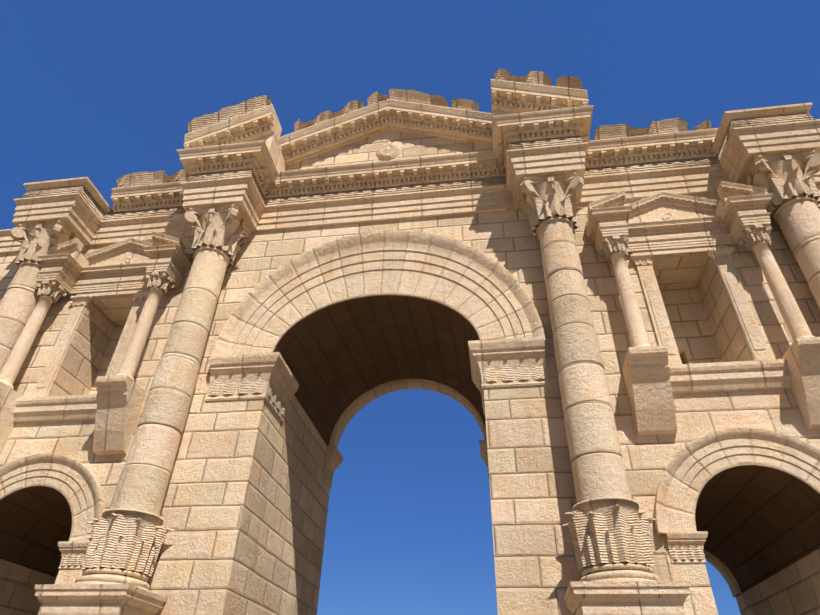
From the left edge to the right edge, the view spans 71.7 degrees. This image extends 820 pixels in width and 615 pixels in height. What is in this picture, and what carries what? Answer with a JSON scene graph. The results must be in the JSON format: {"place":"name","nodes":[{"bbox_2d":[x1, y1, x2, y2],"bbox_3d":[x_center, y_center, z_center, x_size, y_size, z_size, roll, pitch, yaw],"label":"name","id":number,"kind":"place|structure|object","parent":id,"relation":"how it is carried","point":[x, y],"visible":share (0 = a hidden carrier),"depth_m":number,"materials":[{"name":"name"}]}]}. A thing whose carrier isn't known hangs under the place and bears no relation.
{"place":"outdoors","nodes":[
{"label":"outdoors","id":0,"kind":"place"},
{"bbox_2d":[0,0,819,614],"label":"sky","id":1,"kind":"structure","parent":0,"point":[101,91],"materials":[{"name":"blue"}]},
{"label":"ground","id":2,"kind":"structure","parent":0,"visible":0},
{"bbox_2d":[35,581,690,614],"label":"pedestals","id":3,"kind":"object","parent":2,"relation":"on","point":[625,597],"visible":1,"depth_m":10.27,"materials":[{"name":"stone"}]},
{"bbox_2d":[73,497,659,591],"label":"column bases","id":4,"kind":"object","parent":3,"relation":"on","point":[622,571],"depth_m":11.15,"materials":[{"name":"beige stone"}]},
{"bbox_2d":[0,196,819,515],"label":"column shafts","id":5,"kind":"object","parent":3,"relation":"on","point":[598,464],"depth_m":14.01,"materials":[{"name":"beige stone"}]},
{"bbox_2d":[81,504,657,578],"bbox_3d":[-0.905,4.918,11.754,24.389,1.046,1.894,-4,-37,7],"label":"acanthus calyx","id":6,"kind":"object","parent":5,"relation":"attached to","point":[615,534],"visible":0.9,"depth_m":11.14,"materials":[{"name":"stone"}]},
{"bbox_2d":[18,148,816,299],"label":"capitals","id":7,"kind":"object","parent":5,"relation":"on","point":[777,164],"visible":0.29,"depth_m":16.44,"materials":[{"name":"stone"}]},
{"bbox_2d":[10,152,819,304],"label":"acanthus leaves","id":8,"kind":"object","parent":7,"relation":"attached to","point":[781,190],"visible":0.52,"depth_m":16.22,"materials":[{"name":"stone"}]},
{"bbox_2d":[0,184,819,614],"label":"wall","id":9,"kind":"structure","parent":2,"relation":"on","point":[244,508],"depth_m":14.40,"materials":[{"name":"stone"}]},
{"bbox_2d":[58,337,707,568],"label":"imposts","id":10,"kind":"object","parent":9,"relation":"on","point":[270,366],"visible":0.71,"depth_m":14.71,"materials":[{"name":"stone"}]},
{"bbox_2d":[61,356,705,565],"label":"impost leaves","id":11,"kind":"object","parent":10,"relation":"on","point":[490,373],"visible":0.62,"depth_m":14.24,"materials":[{"name":"stone"}]},
{"bbox_2d":[0,181,819,455],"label":"niche frame","id":12,"kind":"object","parent":9,"relation":"attached to","point":[658,377],"visible":0.79,"depth_m":15.28,"materials":[{"name":"stone"}]},
{"bbox_2d":[45,186,767,277],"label":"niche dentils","id":13,"kind":"object","parent":12,"relation":"attached to","point":[596,206],"visible":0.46,"depth_m":16.67,"materials":[{"name":"stone"}]},
{"bbox_2d":[0,242,814,389],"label":"small column shafts","id":14,"kind":"object","parent":12,"relation":"on","point":[792,315],"visible":0.73,"depth_m":14.79,"materials":[{"name":"stone"}]},
{"bbox_2d":[0,295,819,596],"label":"vault soffits","id":15,"kind":"object","parent":9,"relation":"on","point":[759,524],"visible":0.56,"depth_m":16.30,"materials":[{"name":"stone"}]},
{"bbox_2d":[0,230,819,540],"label":"archivolts","id":16,"kind":"object","parent":9,"relation":"attached to","point":[486,296],"visible":1,"depth_m":15.77,"materials":[{"name":"stone"}]},
{"bbox_2d":[329,379,741,596],"bbox_3d":[-0.081,5.885,19.788,19.540,7.520,0.770,-4,-37,7],"label":"arch moulding","id":17,"kind":"object","parent":9,"relation":"on","point":[353,408],"visible":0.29,"depth_m":21.39,"materials":[{"name":"stone"}]},
{"bbox_3d":[-0.361,-1.588,21.504,29.200,2.170,6.900,-4,-37,7],"label":"wall","id":18,"kind":"object","parent":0,"visible":0},
{"bbox_2d":[286,129,492,170],"bbox_3d":[-0.301,-3.531,23.010,13.260,2.746,6.780,-4,-37,7],"label":"tympanum","id":19,"kind":"object","parent":18,"relation":"on","point":[413,145],"visible":0.09,"depth_m":20.45,"materials":[{"name":"stone"}]},
{"bbox_2d":[375,143,401,160],"bbox_3d":[-0.779,-5.611,20.299,0.960,0.960,0.120,-4,-37,7],"label":"carved medallion","id":20,"kind":"object","parent":19,"relation":"attached to","point":[388,151],"visible":1,"depth_m":20.21,"materials":[{"name":"stone"}]},
{"bbox_2d":[0,119,819,253],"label":"architrave","id":21,"kind":"object","parent":18,"relation":"attached to","point":[88,226],"visible":0.75,"depth_m":17.88,"materials":[{"name":"stone"}]},
{"bbox_2d":[22,113,813,220],"bbox_3d":[-0.719,-4.151,18.193,24.690,0.550,1.490,-4,-37,7],"label":"frieze","id":22,"kind":"object","parent":21,"relation":"on","point":[91,202],"visible":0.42,"depth_m":18.36,"materials":[{"name":"stone"}]},
{"bbox_2d":[23,102,812,213],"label":"cornice","id":23,"kind":"structure","parent":22,"relation":"on","point":[257,154],"depth_m":18.47,"materials":[{"name":"stone"}]},
{"bbox_2d":[184,79,588,171],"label":"raking cornice","id":24,"kind":"structure","parent":23,"relation":"on","point":[274,140],"depth_m":19.91,"materials":[{"name":"beige stone"}]},
{"bbox_2d":[184,90,587,157],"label":"pediment dentils","id":25,"kind":"object","parent":24,"relation":"attached to","point":[201,142],"visible":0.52,"depth_m":19.83,"materials":[{"name":"beige stone"}]},
{"bbox_2d":[113,119,713,209],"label":"cornice dentils","id":26,"kind":"object","parent":23,"relation":"attached to","point":[699,144],"visible":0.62,"depth_m":18.51,"materials":[{"name":"beige stone"}]},
{"bbox_2d":[116,68,710,186],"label":"broken parapet stones","id":27,"kind":"object","parent":23,"relation":"on","point":[677,124],"visible":0.33,"depth_m":19.61,"materials":[{"name":"stone"}]}
]}

